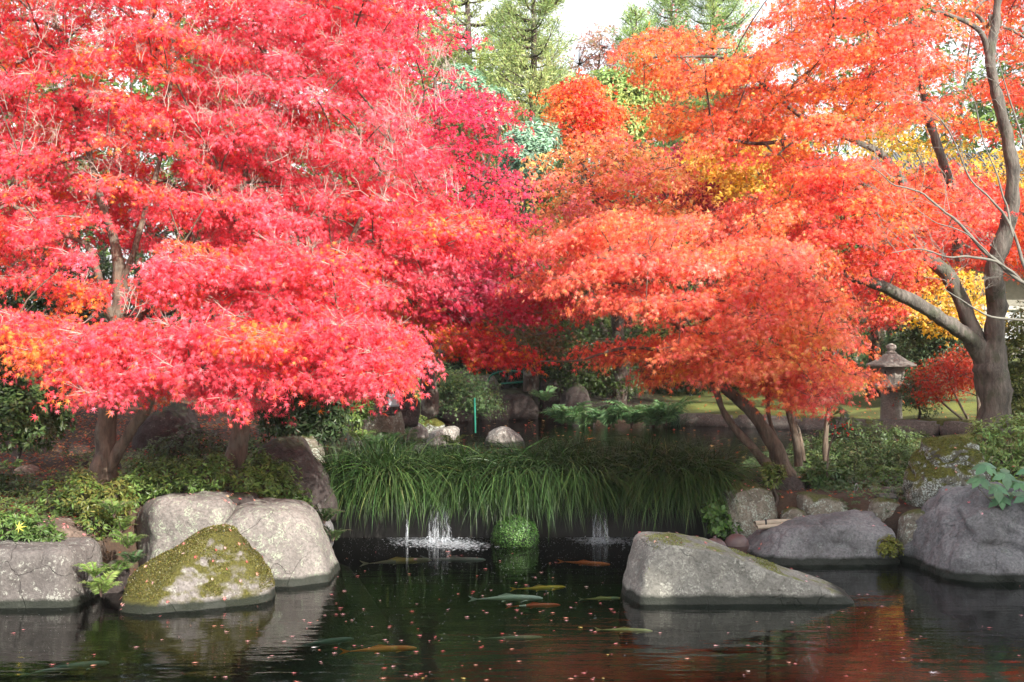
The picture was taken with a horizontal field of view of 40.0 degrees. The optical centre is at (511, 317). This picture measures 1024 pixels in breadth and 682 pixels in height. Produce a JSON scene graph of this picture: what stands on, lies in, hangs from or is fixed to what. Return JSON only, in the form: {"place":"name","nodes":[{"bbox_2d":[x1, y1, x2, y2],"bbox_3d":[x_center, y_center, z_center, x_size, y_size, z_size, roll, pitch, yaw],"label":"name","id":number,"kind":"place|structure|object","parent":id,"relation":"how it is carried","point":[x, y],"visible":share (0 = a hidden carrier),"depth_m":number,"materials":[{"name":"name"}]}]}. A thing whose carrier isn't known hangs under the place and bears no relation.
{"place":"outdoors","nodes":[
{"label":"outdoors","id":0,"kind":"place"},
{"bbox_2d":[0,311,1023,681],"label":"ground","id":1,"kind":"structure","parent":0,"point":[450,623],"depth_m":13.82,"materials":[{"name":"plant"}]},
{"bbox_2d":[0,463,49,496],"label":"shrub","id":2,"kind":"object","parent":1,"relation":"on","point":[4,480],"visible":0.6,"depth_m":14.54,"materials":[{"name":"green plant"}]},
{"bbox_2d":[0,502,68,542],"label":"shrub","id":3,"kind":"object","parent":1,"relation":"on","point":[11,522],"visible":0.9,"depth_m":12.68,"materials":[{"name":"green plant"}]},
{"bbox_2d":[0,335,76,461],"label":"shrub","id":4,"kind":"object","parent":1,"relation":"on","point":[19,403],"visible":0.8,"depth_m":16.18,"materials":[{"name":"green plant"}]},
{"bbox_2d":[0,536,104,654],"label":"boulder","id":5,"kind":"object","parent":1,"relation":"on","point":[49,604],"visible":0.91,"depth_m":12.13,"materials":[{"name":"grey stone"}]},
{"bbox_2d":[0,238,112,393],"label":"shrub","id":6,"kind":"object","parent":1,"relation":"on","point":[13,303],"visible":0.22,"depth_m":19.25,"materials":[{"name":"green plant"}]},
{"bbox_2d":[33,516,105,556],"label":"boulder","id":7,"kind":"object","parent":1,"relation":"on","point":[72,530],"visible":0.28,"depth_m":13.11,"materials":[{"name":"brown stone"}]},
{"bbox_2d":[31,468,139,540],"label":"shrub","id":8,"kind":"object","parent":1,"relation":"on","point":[82,493],"visible":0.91,"depth_m":13.36,"materials":[{"name":"green plant"}]},
{"bbox_2d":[0,9,174,291],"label":"broadleaf tree","id":9,"kind":"object","parent":1,"relation":"on","point":[109,253],"visible":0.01,"depth_m":54.21,"materials":[{"name":"green plant"}]},
{"bbox_2d":[78,570,122,596],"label":"fern","id":10,"kind":"object","parent":1,"relation":"on","point":[104,583],"visible":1,"depth_m":12.12,"materials":[{"name":"green plant"}]},
{"bbox_2d":[103,560,129,609],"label":"boulder","id":11,"kind":"object","parent":1,"relation":"on","point":[112,596],"visible":0.39,"depth_m":12.78,"materials":[{"name":"stone"}]},
{"bbox_2d":[0,0,295,493],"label":"japanese maple","id":12,"kind":"object","parent":1,"relation":"on","point":[127,359],"visible":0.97,"depth_m":14.08,"materials":[{"name":"red plant"}]},
{"bbox_2d":[132,402,203,452],"bbox_3d":[-4.365,1.541,17.817,0.935,0.920,1.212,0,0,0],"label":"boulder","id":13,"kind":"object","parent":1,"relation":"on","point":[153,425],"visible":0.5,"depth_m":17.35,"materials":[{"name":"stone"}]},
{"bbox_2d":[110,452,236,508],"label":"shrub","id":14,"kind":"object","parent":1,"relation":"on","point":[183,480],"visible":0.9,"depth_m":13.99,"materials":[{"name":"green plant"}]},
{"bbox_2d":[136,491,236,566],"bbox_3d":[-3.156,2.130,13.795,1.046,0.848,1.074,0,0,0],"label":"boulder","id":15,"kind":"object","parent":1,"relation":"on","point":[167,522],"visible":0.53,"depth_m":13.36,"materials":[{"name":"beige stone"}]},
{"bbox_2d":[0,109,393,393],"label":"broadleaf tree","id":16,"kind":"object","parent":1,"relation":"on","point":[144,256],"visible":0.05,"depth_m":23.88,"materials":[{"name":"green plant"}]},
{"bbox_2d":[116,525,280,652],"bbox_3d":[-2.822,2.373,12.392,1.467,1.008,1.151,0,0,0],"label":"boulder","id":17,"kind":"object","parent":1,"relation":"on","point":[235,611],"visible":0.87,"depth_m":12.09,"materials":[{"name":"stone"}]},
{"bbox_2d":[122,524,274,600],"bbox_3d":[-2.769,2.136,12.438,1.289,0.560,1.057,0,0,0],"label":"moss","id":18,"kind":"object","parent":17,"relation":"on","point":[249,550],"visible":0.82,"depth_m":12.28,"materials":[{"name":"green plant"}]},
{"bbox_2d":[122,7,281,327],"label":"broadleaf tree","id":19,"kind":"object","parent":1,"relation":"on","point":[134,81],"visible":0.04,"depth_m":49.83,"materials":[{"name":"green plant"}]},
{"bbox_2d":[138,420,266,466],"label":"shrub","id":20,"kind":"object","parent":1,"relation":"on","point":[193,447],"visible":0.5,"depth_m":16.13,"materials":[{"name":"green plant"}]},
{"bbox_2d":[0,0,413,303],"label":"broadleaf tree","id":21,"kind":"object","parent":1,"relation":"on","point":[51,87],"visible":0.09,"depth_m":26.93,"materials":[{"name":"green plant"}]},
{"bbox_2d":[227,447,315,506],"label":"shrub","id":22,"kind":"object","parent":1,"relation":"on","point":[281,481],"visible":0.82,"depth_m":14.29,"materials":[{"name":"green plant"}]},
{"bbox_2d":[224,497,347,622],"bbox_3d":[-2.253,2.322,13.631,1.262,1.056,1.274,0,0,0],"label":"boulder","id":23,"kind":"object","parent":1,"relation":"on","point":[288,540],"visible":0.66,"depth_m":13.24,"materials":[{"name":"beige stone"}]},
{"bbox_2d":[251,436,337,522],"bbox_3d":[-2.377,1.785,15.382,0.969,0.959,0.941,0,0,0],"label":"boulder","id":24,"kind":"object","parent":1,"relation":"on","point":[295,448],"visible":0.52,"depth_m":15.08,"materials":[{"name":"stone"}]},
{"bbox_2d":[251,369,353,446],"bbox_3d":[-2.471,1.071,16.660,1.291,1.382,1.142,0,0,0],"label":"shrub","id":25,"kind":"object","parent":1,"relation":"on","point":[310,420],"visible":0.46,"depth_m":16.36,"materials":[{"name":"green plant"}]},
{"bbox_2d":[169,0,527,481],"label":"japanese maple","id":26,"kind":"object","parent":1,"relation":"on","point":[352,353],"visible":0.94,"depth_m":14.25,"materials":[{"name":"red plant"}]},
{"bbox_2d":[337,389,378,448],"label":"shrub","id":27,"kind":"object","parent":1,"relation":"on","point":[357,415],"visible":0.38,"depth_m":18.11,"materials":[{"name":"green plant"}]},
{"bbox_2d":[272,6,472,249],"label":"broadleaf tree","id":28,"kind":"object","parent":1,"relation":"on","point":[347,130],"visible":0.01,"depth_m":49.73,"materials":[{"name":"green plant"}]},
{"bbox_2d":[346,411,405,449],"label":"boulder","id":29,"kind":"object","parent":1,"relation":"on","point":[390,424],"visible":0.32,"depth_m":18.62,"materials":[{"name":"stone"}]},
{"bbox_2d":[246,0,552,416],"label":"japanese maple","id":30,"kind":"object","parent":1,"relation":"on","point":[429,407],"visible":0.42,"depth_m":18.76,"materials":[{"name":"pink plant"}]},
{"bbox_2d":[398,391,419,428],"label":"boulder","id":31,"kind":"object","parent":1,"relation":"on","point":[411,418],"visible":0.56,"depth_m":20.04,"materials":[{"name":"stone"}]},
{"bbox_2d":[320,163,570,377],"bbox_3d":[-1.527,-0.896,30.024,6.297,4.979,2.521,0,0,0],"label":"broadleaf tree","id":32,"kind":"object","parent":1,"relation":"on","point":[499,328],"visible":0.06,"depth_m":29.90,"materials":[{"name":"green plant"}]},
{"bbox_2d":[404,359,509,422],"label":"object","id":33,"kind":"object","parent":1,"relation":"on","point":[455,382],"visible":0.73,"depth_m":24.11,"materials":[{"name":"green plant"}]},
{"bbox_2d":[415,279,504,388],"bbox_3d":[-1.628,0.355,31.247,3.123,3.341,2.212,0,0,0],"label":"evergreen bush","id":34,"kind":"object","parent":1,"relation":"on","point":[460,364],"visible":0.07,"depth_m":30.84,"materials":[{"name":"green plant"}]},
{"bbox_2d":[382,0,546,325],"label":"conifer","id":35,"kind":"object","parent":1,"relation":"on","point":[468,13],"visible":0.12,"depth_m":35.85,"materials":[{"name":"green plant"}]},
{"bbox_2d":[408,1,530,373],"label":"broadleaf tree","id":36,"kind":"object","parent":1,"relation":"on","point":[468,60],"visible":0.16,"depth_m":34.12,"materials":[{"name":"green plant"}]},
{"bbox_2d":[350,203,594,410],"bbox_3d":[-0.610,0.151,18.162,3.240,3.146,3.487,0,0,0],"label":"japanese maple","id":37,"kind":"object","parent":1,"relation":"on","point":[443,312],"visible":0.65,"depth_m":17.17,"materials":[{"name":"red plant"}]},
{"bbox_2d":[439,61,563,391],"bbox_3d":[-0.247,-2.031,29.513,1.438,7.087,3.786,0,0,-34],"label":"broadleaf tree","id":38,"kind":"object","parent":1,"relation":"on","point":[542,140],"visible":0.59,"depth_m":28.47,"materials":[{"name":"green plant"}]},
{"bbox_2d":[0,391,1013,581],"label":"leaf litter","id":39,"kind":"object","parent":1,"relation":"on","point":[84,442],"visible":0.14,"depth_m":17.71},
{"bbox_2d":[444,292,571,392],"bbox_3d":[-0.209,0.396,32.245,3.475,3.330,2.207,0,0,0],"label":"evergreen bush","id":40,"kind":"object","parent":1,"relation":"on","point":[541,376],"visible":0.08,"depth_m":31.90,"materials":[{"name":"green plant"}]},
{"bbox_2d":[479,388,538,419],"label":"boulder","id":41,"kind":"object","parent":1,"relation":"on","point":[522,405],"visible":0.63,"depth_m":28.23,"materials":[{"name":"stone"}]},
{"bbox_2d":[0,438,1023,522],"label":"ground cover","id":42,"kind":"object","parent":1,"relation":"on","point":[12,499],"visible":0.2,"depth_m":15.50,"materials":[{"name":"green plant"}]},
{"bbox_2d":[826,406,860,481],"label":"berry plant","id":43,"kind":"object","parent":42,"relation":"on","point":[848,422],"visible":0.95,"depth_m":15.98,"materials":[{"name":"green plant"}]},
{"bbox_2d":[332,497,713,583],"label":"weir wall","id":44,"kind":"structure","parent":1,"relation":"on","point":[354,545],"depth_m":15.98,"materials":[{"name":"black stone"}]},
{"bbox_2d":[461,0,606,391],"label":"conifer","id":45,"kind":"object","parent":1,"relation":"on","point":[538,47],"visible":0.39,"depth_m":30.66,"materials":[{"name":"green plant"}]},
{"bbox_2d":[486,319,591,396],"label":"tree","id":46,"kind":"object","parent":1,"relation":"on","point":[542,342],"visible":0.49,"depth_m":27.48,"materials":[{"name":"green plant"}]},
{"bbox_2d":[539,378,565,413],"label":"boulder","id":47,"kind":"object","parent":1,"relation":"on","point":[554,399],"visible":0.31,"depth_m":28.69,"materials":[{"name":"stone"}]},
{"bbox_2d":[492,22,641,264],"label":"broadleaf tree","id":48,"kind":"object","parent":1,"relation":"on","point":[585,62],"visible":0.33,"depth_m":40.88,"materials":[{"name":"pink plant"}]},
{"bbox_2d":[555,382,591,418],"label":"boulder","id":49,"kind":"object","parent":1,"relation":"on","point":[574,395],"visible":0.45,"depth_m":27.69,"materials":[{"name":"stone"}]},
{"bbox_2d":[528,67,641,391],"bbox_3d":[1.538,-1.779,29.395,2.347,6.827,2.756,0,0,-36],"label":"japanese maple","id":50,"kind":"object","parent":1,"relation":"on","point":[585,106],"visible":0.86,"depth_m":28.91,"materials":[{"name":"orange plant"}]},
{"bbox_2d":[526,317,657,406],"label":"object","id":51,"kind":"object","parent":1,"relation":"on","point":[604,333],"visible":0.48,"depth_m":28.09,"materials":[{"name":"green plant"}]},
{"bbox_2d":[491,128,726,407],"bbox_3d":[1.856,-0.743,26.237,4.476,5.669,4.776,0,0,0],"label":"japanese maple","id":52,"kind":"object","parent":1,"relation":"on","point":[647,176],"visible":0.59,"depth_m":25.63,"materials":[{"name":"orange plant"}]},
{"bbox_2d":[584,65,672,391],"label":"broadleaf tree","id":53,"kind":"object","parent":1,"relation":"on","point":[630,95],"visible":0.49,"depth_m":30.68,"materials":[{"name":"green plant"}]},
{"bbox_2d":[575,0,698,391],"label":"conifer","id":54,"kind":"object","parent":1,"relation":"on","point":[632,13],"visible":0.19,"depth_m":32.83,"materials":[{"name":"green plant"}]},
{"bbox_2d":[592,276,708,395],"bbox_3d":[3.122,0.478,33.180,3.314,3.526,2.239,0,0,0],"label":"evergreen bush","id":55,"kind":"object","parent":1,"relation":"on","point":[683,390],"visible":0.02,"depth_m":32.66,"materials":[{"name":"green plant"}]},
{"bbox_2d":[643,0,703,335],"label":"conifer","id":56,"kind":"object","parent":1,"relation":"on","point":[665,4],"visible":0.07,"depth_m":38.83,"materials":[{"name":"green plant"}]},
{"bbox_2d":[625,141,767,391],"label":"japanese maple","id":57,"kind":"object","parent":1,"relation":"on","point":[713,185],"visible":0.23,"depth_m":27.89,"materials":[{"name":"orange plant"}]},
{"bbox_2d":[492,199,903,476],"bbox_3d":[2.213,0.265,16.164,4.900,3.303,4.283,0,0,0],"label":"japanese maple","id":58,"kind":"object","parent":1,"relation":"on","point":[795,374],"visible":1,"depth_m":15.12,"materials":[{"name":"orange plant"}]},
{"bbox_2d":[674,412,733,426],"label":"kerb stone","id":59,"kind":"object","parent":1,"relation":"on","point":[705,419],"visible":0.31,"depth_m":26.61,"materials":[{"name":"stone"}]},
{"bbox_2d":[654,0,775,331],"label":"conifer","id":60,"kind":"object","parent":1,"relation":"on","point":[712,7],"visible":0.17,"depth_m":35.75,"materials":[{"name":"green plant"}]},
{"bbox_2d":[700,496,742,538],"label":"shrub","id":61,"kind":"object","parent":1,"relation":"on","point":[718,528],"visible":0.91,"depth_m":15.17,"materials":[{"name":"green plant"}]},
{"bbox_2d":[591,98,857,391],"bbox_3d":[4.610,-1.815,33.019,6.882,7.157,2.866,0,0,0],"label":"broadleaf tree","id":62,"kind":"object","parent":1,"relation":"on","point":[689,284],"visible":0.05,"depth_m":32.93,"materials":[{"name":"orange plant"}]},
{"bbox_2d":[666,134,841,399],"bbox_3d":[4.526,-0.983,27.006,3.405,5.420,4.322,0,0,0],"label":"japanese maple","id":63,"kind":"object","parent":1,"relation":"on","point":[741,185],"visible":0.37,"depth_m":25.76,"materials":[{"name":"yellow plant"}]},
{"bbox_2d":[734,414,800,428],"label":"kerb stone","id":64,"kind":"object","parent":1,"relation":"on","point":[743,420],"visible":0.3,"depth_m":26.01,"materials":[{"name":"stone"}]},
{"bbox_2d":[758,461,787,506],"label":"shrub","id":65,"kind":"object","parent":1,"relation":"on","point":[767,473],"visible":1,"depth_m":15.37,"materials":[{"name":"green plant"}]},
{"bbox_2d":[603,0,1023,432],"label":"japanese maple","id":66,"kind":"object","parent":1,"relation":"on","point":[811,172],"visible":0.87,"depth_m":19.46,"materials":[{"name":"orange plant"}]},
{"bbox_2d":[796,491,847,514],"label":"boulder","id":67,"kind":"object","parent":1,"relation":"on","point":[810,503],"visible":0.45,"depth_m":15.12,"materials":[{"name":"stone"}]},
{"bbox_2d":[746,509,901,610],"bbox_3d":[3.177,2.514,14.645,1.719,0.973,1.056,0,0,0],"label":"boulder","id":68,"kind":"object","parent":1,"relation":"on","point":[838,549],"visible":0.66,"depth_m":14.27,"materials":[{"name":"grey stone"}]},
{"bbox_2d":[876,533,904,558],"bbox_3d":[3.811,2.310,14.220,0.293,0.248,0.243,0,0,0],"label":"moss cushion","id":69,"kind":"object","parent":68,"relation":"on","point":[890,546],"visible":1,"depth_m":14.18,"materials":[{"name":"green plant"}]},
{"bbox_2d":[797,459,859,490],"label":"shrub","id":70,"kind":"object","parent":1,"relation":"on","point":[814,478],"visible":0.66,"depth_m":16.01,"materials":[{"name":"green plant"}]},
{"bbox_2d":[799,417,866,431],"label":"kerb stone","id":71,"kind":"object","parent":1,"relation":"on","point":[811,424],"visible":0.28,"depth_m":25.56,"materials":[{"name":"stone"}]},
{"bbox_2d":[775,275,902,379],"bbox_3d":[7.893,0.384,34.222,3.400,3.469,2.105,0,0,0],"label":"evergreen bush","id":72,"kind":"object","parent":1,"relation":"on","point":[855,353],"visible":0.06,"depth_m":33.90,"materials":[{"name":"green plant"}]},
{"bbox_2d":[786,419,928,477],"bbox_3d":[4.389,1.841,17.725,2.122,1.052,1.478,0,0,0],"label":"shrub","id":73,"kind":"object","parent":1,"relation":"on","point":[904,451],"visible":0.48,"depth_m":17.73,"materials":[{"name":"green plant"}]},
{"bbox_2d":[855,463,903,486],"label":"shrub","id":74,"kind":"object","parent":1,"relation":"on","point":[884,473],"visible":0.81,"depth_m":16.27,"materials":[{"name":"green plant"}]},
{"bbox_2d":[868,497,899,521],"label":"boulder","id":75,"kind":"object","parent":1,"relation":"on","point":[878,506],"visible":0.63,"depth_m":14.98,"materials":[{"name":"stone"}]},
{"bbox_2d":[866,343,916,419],"bbox_3d":[7.009,1.349,26.000,0.950,1.745,0.823,0,0,0],"label":"stone lantern","id":76,"kind":"object","parent":1,"relation":"on","point":[893,363],"visible":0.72,"depth_m":25.82,"materials":[{"name":"stone"}]},
{"bbox_2d":[867,419,939,434],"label":"kerb stone","id":77,"kind":"object","parent":1,"relation":"on","point":[930,427],"visible":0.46,"depth_m":24.78,"materials":[{"name":"stone"}]},
{"bbox_2d":[786,0,1023,160],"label":"broadleaf tree","id":78,"kind":"object","parent":1,"relation":"on","point":[946,50],"visible":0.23,"depth_m":41.94,"materials":[{"name":"orange plant"}]},
{"bbox_2d":[896,509,924,547],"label":"boulder","id":79,"kind":"object","parent":1,"relation":"on","point":[907,525],"visible":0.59,"depth_m":14.48,"materials":[{"name":"stone"}]},
{"bbox_2d":[812,99,1023,397],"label":"japanese maple","id":80,"kind":"object","parent":1,"relation":"on","point":[951,307],"visible":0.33,"depth_m":28.16,"materials":[{"name":"yellow plant"}]},
{"bbox_2d":[896,370,942,418],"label":"shrub","id":81,"kind":"object","parent":1,"relation":"on","point":[911,386],"visible":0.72,"depth_m":25.19,"materials":[{"name":"green plant"}]},
{"bbox_2d":[878,312,972,405],"bbox_3d":[8.831,0.946,28.983,2.562,2.335,1.728,0,0,0],"label":"shrub","id":82,"kind":"object","parent":1,"relation":"on","point":[917,346],"visible":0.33,"depth_m":28.67,"materials":[{"name":"green plant"}]},
{"bbox_2d":[847,152,1023,356],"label":"tea house","id":83,"kind":"structure","parent":1,"relation":"on","point":[1014,292],"depth_m":36.00,"materials":[{"name":"paint"}]},
{"bbox_2d":[848,5,1023,320],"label":"bare tree","id":84,"kind":"object","parent":1,"relation":"on","point":[1009,272],"visible":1,"depth_m":15.69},
{"bbox_2d":[893,343,980,419],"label":"japanese maple","id":85,"kind":"object","parent":1,"relation":"on","point":[955,368],"visible":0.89,"depth_m":24.53,"materials":[{"name":"red plant"}]},
{"bbox_2d":[902,435,990,506],"bbox_3d":[4.648,1.739,15.042,0.886,0.947,0.828,0,0,0],"label":"boulder","id":86,"kind":"object","parent":1,"relation":"on","point":[919,489],"visible":0.59,"depth_m":14.83,"materials":[{"name":"stone"}]},
{"bbox_2d":[904,434,988,484],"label":"moss","id":87,"kind":"object","parent":86,"relation":"on","point":[937,444],"visible":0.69,"depth_m":14.93,"materials":[{"name":"green plant"}]},
{"bbox_2d":[879,51,1022,151],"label":"broadleaf tree","id":88,"kind":"object","parent":1,"relation":"on","point":[983,116],"visible":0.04,"depth_m":53.71,"materials":[{"name":"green plant"}]},
{"bbox_2d":[939,421,973,434],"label":"kerb stone","id":89,"kind":"object","parent":1,"relation":"on","point":[950,427],"visible":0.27,"depth_m":24.41,"materials":[{"name":"stone"}]},
{"bbox_2d":[898,482,1023,640],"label":"boulder","id":90,"kind":"object","parent":1,"relation":"on","point":[961,558],"visible":0.84,"depth_m":13.54,"materials":[{"name":"grey stone"}]},
{"bbox_2d":[966,462,1023,509],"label":"hydrangea","id":91,"kind":"object","parent":90,"relation":"on","point":[1000,498],"visible":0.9,"depth_m":13.61,"materials":[{"name":"green plant"}]},
{"bbox_2d":[964,412,1023,484],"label":"shrub","id":92,"kind":"object","parent":1,"relation":"on","point":[993,443],"visible":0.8,"depth_m":15.50,"materials":[{"name":"green plant"}]},
{"bbox_2d":[1005,300,1023,426],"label":"shrub","id":93,"kind":"object","parent":1,"relation":"on","point":[1013,344],"visible":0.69,"depth_m":22.39,"materials":[{"name":"green plant"}]},
{"bbox_2d":[0,0,1023,318],"label":"sky","id":94,"kind":"structure","parent":0,"point":[581,14],"materials":[{"name":"white"}]},
{"bbox_2d":[260,426,792,538],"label":"grass","id":95,"kind":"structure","parent":0,"point":[568,474],"depth_m":15.57,"materials":[{"name":"plant"}]},
{"bbox_2d":[323,418,942,468],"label":"pond water","id":96,"kind":"structure","parent":0,"point":[549,428],"depth_m":24.64,"materials":[{"name":"liquid"}]},
{"bbox_2d":[426,426,459,449],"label":"boulder","id":97,"kind":"object","parent":96,"relation":"in","point":[438,432],"visible":0.49,"depth_m":21.90,"materials":[{"name":"stone"}]},
{"bbox_2d":[484,426,524,446],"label":"boulder","id":98,"kind":"object","parent":96,"relation":"in","point":[502,433],"visible":0.6,"depth_m":22.41,"materials":[{"name":"stone"}]},
{"bbox_2d":[541,400,590,424],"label":"fern","id":99,"kind":"object","parent":96,"relation":"on","point":[556,411],"visible":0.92,"depth_m":26.72,"materials":[{"name":"green plant"}]},
{"bbox_2d":[584,406,630,425],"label":"fern","id":100,"kind":"object","parent":96,"relation":"on","point":[607,419],"visible":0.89,"depth_m":26.43,"materials":[{"name":"green plant"}]},
{"bbox_2d":[621,401,672,426],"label":"fern","id":101,"kind":"object","parent":96,"relation":"on","point":[648,418],"visible":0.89,"depth_m":26.28,"materials":[{"name":"green plant"}]},
{"bbox_2d":[635,397,698,425],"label":"fern","id":102,"kind":"object","parent":96,"relation":"on","point":[672,415],"visible":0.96,"depth_m":26.16,"materials":[{"name":"green plant"}]},
{"label":"pond water","id":103,"kind":"structure","parent":0,"visible":0},
{"bbox_2d":[17,660,108,677],"bbox_3d":[-3.395,2.644,10.633,0.690,0.074,0.168,0,0,-34],"label":"koi","id":104,"kind":"object","parent":103,"relation":"in","point":[65,666],"visible":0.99,"depth_m":10.66},
{"bbox_2d":[25,537,991,677],"bbox_3d":[0.125,2.495,12.330,8.709,0.003,7.276,0,0,0],"label":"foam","id":105,"kind":"object","parent":103,"relation":"on","point":[482,543],"visible":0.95,"depth_m":15.66,"materials":[{"name":"grey"}]},
{"bbox_2d":[490,514,539,557],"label":"clipped bush","id":106,"kind":"object","parent":103,"relation":"in","point":[515,539],"visible":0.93,"depth_m":15.33,"materials":[{"name":"green plant"}]},
{"bbox_2d":[618,531,857,654],"bbox_3d":[2.009,2.451,12.639,2.113,0.965,1.009,0,0,0],"label":"boulder","id":107,"kind":"object","parent":103,"relation":"in","point":[695,593],"visible":0.98,"depth_m":12.28,"materials":[{"name":"stone"}]},
{"bbox_2d":[721,479,777,537],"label":"boulder","id":108,"kind":"object","parent":103,"relation":"in","point":[753,507],"visible":0.56,"depth_m":15.25,"materials":[{"name":"stone"}]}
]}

